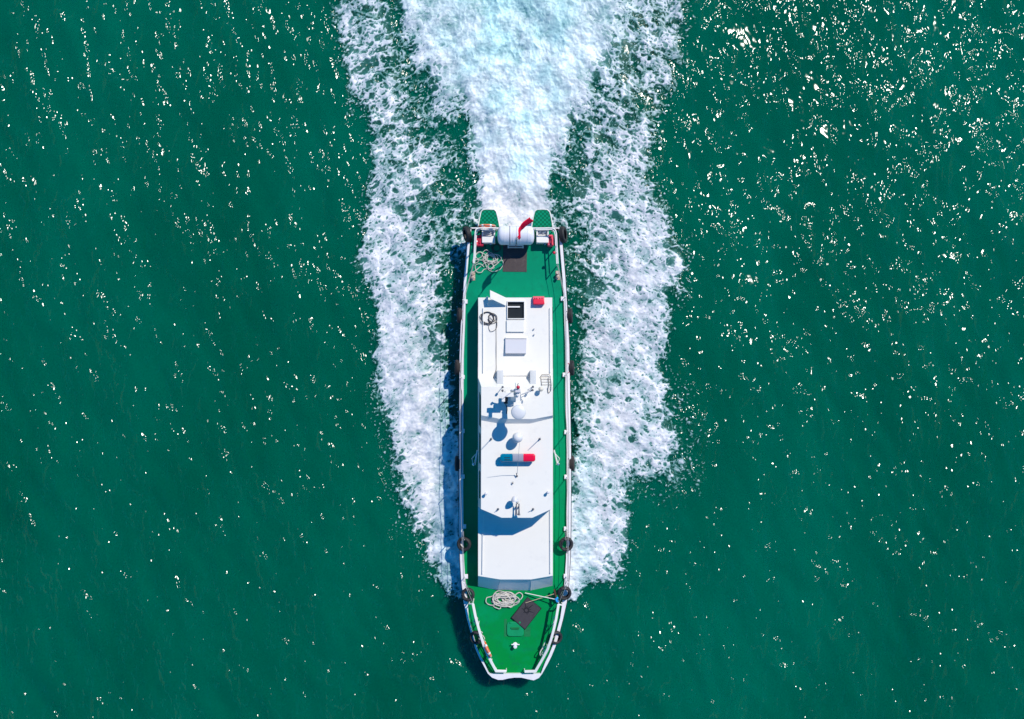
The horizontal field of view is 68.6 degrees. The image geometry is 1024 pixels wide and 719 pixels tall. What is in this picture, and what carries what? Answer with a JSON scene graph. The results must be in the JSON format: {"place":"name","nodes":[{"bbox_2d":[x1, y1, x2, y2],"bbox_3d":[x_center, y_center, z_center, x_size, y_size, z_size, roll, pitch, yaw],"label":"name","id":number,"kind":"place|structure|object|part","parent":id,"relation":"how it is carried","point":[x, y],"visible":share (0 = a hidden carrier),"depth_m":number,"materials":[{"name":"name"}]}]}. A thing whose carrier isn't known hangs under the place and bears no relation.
{"place":"outdoors","nodes":[
{"label":"outdoors","id":0,"kind":"place"},
{"bbox_2d":[0,0,1023,718],"bbox_3d":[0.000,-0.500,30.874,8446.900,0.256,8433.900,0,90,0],"label":"water","id":1,"kind":"structure","parent":0,"point":[198,508],"depth_m":30.88,"materials":[{"name":"teal liquid"}]},
{"bbox_2d":[458,209,571,679],"bbox_3d":[0.120,3.388,28.849,4.535,5.802,18.901,0,90,0],"label":"patrol boat","id":2,"kind":"object","parent":1,"relation":"on","point":[514,497],"visible":0.95,"depth_m":29.47,"materials":[{"name":"paint"}]},
{"bbox_2d":[455,360,460,374],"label":"tyre","id":3,"kind":"object","parent":2,"relation":"on","point":[457,366],"visible":0.9,"depth_m":29.86,"materials":[{"name":"rubber"}]},
{"bbox_2d":[455,456,460,470],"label":"tyre","id":4,"kind":"object","parent":2,"relation":"hanging from","point":[457,464],"visible":0.98,"depth_m":29.86,"materials":[{"name":"rubber"}]},
{"bbox_2d":[457,308,461,322],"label":"tyre","id":5,"kind":"object","parent":2,"relation":"on","point":[459,314],"visible":0.85,"depth_m":29.86,"materials":[{"name":"rubber"}]},
{"bbox_2d":[460,325,462,470],"bbox_3d":[-2.014,1.565,29.888,0.094,0.017,6.050,0,90,0],"label":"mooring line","id":6,"kind":"object","parent":2,"relation":"on","point":[461,426],"visible":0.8,"depth_m":29.88,"materials":[{"name":"fabric"}]},
{"bbox_2d":[457,531,470,550],"bbox_3d":[-1.957,7.204,29.576,0.576,0.570,0.812,-28,90,0],"label":"tyre","id":7,"kind":"object","parent":2,"relation":"on","point":[467,540],"visible":0.99,"depth_m":29.64,"materials":[{"name":"rubber"}]},
{"bbox_2d":[462,226,471,242],"bbox_3d":[-1.788,-4.989,29.900,0.409,0.663,0.663,0,90,0],"label":"tyre","id":8,"kind":"object","parent":2,"relation":"on","point":[466,232],"visible":1,"depth_m":29.69,"materials":[{"name":"rubber"}]},
{"bbox_2d":[461,580,474,601],"bbox_3d":[-1.743,9.127,29.666,0.536,0.353,0.912,0,90,0],"label":"tyre","id":9,"kind":"object","parent":2,"relation":"on","point":[464,598],"visible":0.94,"depth_m":29.65,"materials":[{"name":"rubber"}]},
{"bbox_2d":[470,630,482,643],"bbox_3d":[-1.431,11.072,29.787,0.528,0.491,0.533,0,90,0],"label":"tyre","id":10,"kind":"object","parent":2,"relation":"on","point":[476,633],"visible":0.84,"depth_m":29.83,"materials":[{"name":"rubber"}]},
{"bbox_2d":[476,235,483,246],"bbox_3d":[-1.280,-4.717,29.814,0.300,0.365,0.440,0,90,0],"label":"fuel can","id":11,"kind":"object","parent":2,"relation":"on","point":[479,240],"visible":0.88,"depth_m":29.70,"materials":[{"name":"red plastic"}]},
{"bbox_3d":[-1.214,4.747,28.401,0.093,0.518,1.071,0,90,0],"label":"window","id":12,"kind":"part","parent":2,"relation":"part of","materials":[{"name":"blue glass"}]},
{"bbox_3d":[-1.210,3.358,28.401,0.094,0.518,1.155,0,90,0],"label":"window","id":13,"kind":"part","parent":2,"relation":"part of","materials":[{"name":"blue glass"}]},
{"bbox_3d":[-1.206,1.895,28.401,0.096,0.518,1.308,0,90,0],"label":"window","id":14,"kind":"part","parent":2,"relation":"part of","materials":[{"name":"blue glass"}]},
{"bbox_2d":[477,224,495,226],"bbox_3d":[-0.989,-5.251,29.570,0.756,0.755,0.139,0,90,0],"label":"life ring","id":15,"kind":"object","parent":2,"relation":"attached to","point":[486,225],"visible":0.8,"depth_m":29.28,"materials":[{"name":"white paint"}]},
{"bbox_2d":[472,250,503,272],"bbox_3d":[-1.008,-3.911,29.950,1.340,0.099,0.954,0,90,0],"label":"rope coil","id":16,"kind":"object","parent":2,"relation":"on","point":[487,260],"visible":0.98,"depth_m":29.93,"materials":[{"name":"white fabric"}]},
{"bbox_2d":[484,641,491,656],"bbox_3d":[-0.981,11.430,29.600,0.230,0.728,0.739,-27,90,0],"label":"life ring","id":17,"kind":"object","parent":2,"relation":"attached to","point":[487,650],"visible":0.95,"depth_m":29.33,"materials":[{"name":"white paint"}]},
{"bbox_2d":[480,311,496,377],"bbox_3d":[-0.917,-0.419,29.177,0.692,0.047,2.895,0,90,0],"label":"cable coil","id":18,"kind":"object","parent":2,"relation":"on","point":[489,323],"visible":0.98,"depth_m":29.17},
{"bbox_2d":[485,243,500,253],"bbox_3d":[-0.756,-4.425,29.973,0.660,0.054,0.430,0,90,0],"label":"hose coil","id":19,"kind":"object","parent":2,"relation":"on","point":[493,248],"visible":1,"depth_m":29.96,"materials":[{"name":"rubber"}]},
{"bbox_2d":[485,590,522,608],"bbox_3d":[-0.310,9.593,29.936,1.497,0.128,0.738,0,90,0],"label":"rope coil","id":20,"kind":"object","parent":2,"relation":"on","point":[501,594],"visible":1,"depth_m":29.91,"materials":[{"name":"white fabric"}]},
{"bbox_2d":[503,245,526,271],"bbox_3d":[0.117,-4.040,29.992,0.969,0.012,1.073,0,90,0],"label":"rubber mat","id":21,"kind":"object","parent":2,"relation":"on","point":[514,259],"visible":0.95,"depth_m":29.99,"materials":[{"name":"grey rubber"}]},
{"bbox_2d":[497,226,533,244],"bbox_3d":[0.151,-4.874,29.480,1.447,0.748,0.748,0,90,0],"label":"life raft","id":22,"kind":"object","parent":2,"relation":"on","point":[507,235],"visible":0.88,"depth_m":29.18,"materials":[{"name":"paint"}]},
{"bbox_2d":[518,217,532,238],"bbox_3d":[0.432,-4.902,27.859,0.261,0.602,0.936,37,90,0],"label":"flag","id":23,"kind":"object","parent":2,"relation":"attached to","point":[525,223],"visible":1,"depth_m":27.90,"materials":[{"name":"fabric"}]},
{"bbox_2d":[511,597,541,628],"bbox_3d":[0.565,10.126,29.956,0.749,0.085,1.075,38,90,0],"label":"rubber mat","id":24,"kind":"object","parent":2,"relation":"on","point":[525,613],"visible":1,"depth_m":29.95,"materials":[{"name":"grey rubber"}]},
{"bbox_2d":[526,589,556,602],"bbox_3d":[1.120,9.420,29.787,1.282,0.334,0.360,-14,90,0],"label":"broom","id":25,"kind":"object","parent":24,"relation":"on","point":[545,596],"visible":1,"depth_m":29.70,"materials":[{"name":"brown wood"}]},
{"bbox_2d":[533,296,544,304],"bbox_3d":[1.034,-2.291,29.105,0.452,0.184,0.323,0,90,0],"label":"storage box","id":26,"kind":"object","parent":2,"relation":"on","point":[538,300],"visible":1,"depth_m":29.03,"materials":[{"name":"red plastic"}]},
{"bbox_2d":[526,593,558,602],"bbox_3d":[1.176,9.441,29.739,1.334,0.354,0.227,3,90,0],"label":"mop","id":27,"kind":"object","parent":2,"relation":"on","point":[556,598],"visible":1,"depth_m":29.67,"materials":[{"name":"white paint"}]},
{"bbox_2d":[540,374,551,392],"bbox_3d":[1.300,0.912,28.422,0.419,1.438,0.678,0,90,0],"label":"roof ladder","id":28,"kind":"object","parent":2,"relation":"on","point":[546,379],"visible":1,"depth_m":28.93,"materials":[{"name":"metal"}]},
{"bbox_2d":[547,235,553,246],"bbox_3d":[1.525,-4.717,29.784,0.240,0.425,0.440,0,90,0],"label":"fuel can","id":29,"kind":"object","parent":2,"relation":"on","point":[549,244],"visible":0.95,"depth_m":29.64,"materials":[{"name":"red plastic"}]},
{"bbox_2d":[549,630,561,643],"bbox_3d":[1.748,11.065,29.777,0.528,0.473,0.535,0,90,0],"label":"tyre","id":30,"kind":"object","parent":2,"relation":"on","point":[559,640],"visible":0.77,"depth_m":29.82,"materials":[{"name":"rubber"}]},
{"bbox_2d":[558,226,567,242],"bbox_3d":[2.037,-4.978,29.900,0.390,0.660,0.664,0,90,0],"label":"tyre","id":31,"kind":"object","parent":2,"relation":"on","point":[563,235],"visible":1,"depth_m":29.72,"materials":[{"name":"rubber"}]},
{"bbox_2d":[557,579,571,599],"bbox_3d":[2.071,8.997,29.545,0.566,0.510,1.042,0,90,0],"label":"tyre","id":32,"kind":"object","parent":2,"relation":"on","point":[561,589],"visible":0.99,"depth_m":29.59,"materials":[{"name":"rubber"}]},
{"bbox_2d":[559,533,572,551],"bbox_3d":[2.185,7.210,29.562,0.577,0.543,0.792,22,90,0],"label":"tyre","id":33,"kind":"object","parent":2,"relation":"on","point":[562,540],"visible":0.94,"depth_m":29.62,"materials":[{"name":"rubber"}]},
{"bbox_2d":[565,316,567,530],"bbox_3d":[2.184,2.999,29.888,0.108,0.017,9.469,-1,90,0],"label":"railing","id":34,"kind":"object","parent":2,"relation":"on","point":[566,420],"visible":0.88,"depth_m":29.88,"materials":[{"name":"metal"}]},
{"bbox_2d":[566,308,572,322],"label":"tyre","id":35,"kind":"object","parent":2,"relation":"on","point":[570,315],"visible":1,"depth_m":29.87,"materials":[{"name":"rubber"}]},
{"bbox_2d":[568,360,573,375],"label":"tyre","id":36,"kind":"object","parent":2,"relation":"on","point":[571,367],"visible":0.98,"depth_m":29.86,"materials":[{"name":"rubber"}]},
{"bbox_2d":[568,456,574,470],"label":"tyre","id":37,"kind":"object","parent":2,"relation":"hanging from","point":[572,463],"visible":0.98,"depth_m":29.86,"materials":[{"name":"rubber"}]},
{"bbox_2d":[329,0,709,602],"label":"wake foam","id":38,"kind":"object","parent":1,"relation":"on","point":[519,75],"visible":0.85,"depth_m":30.77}
]}

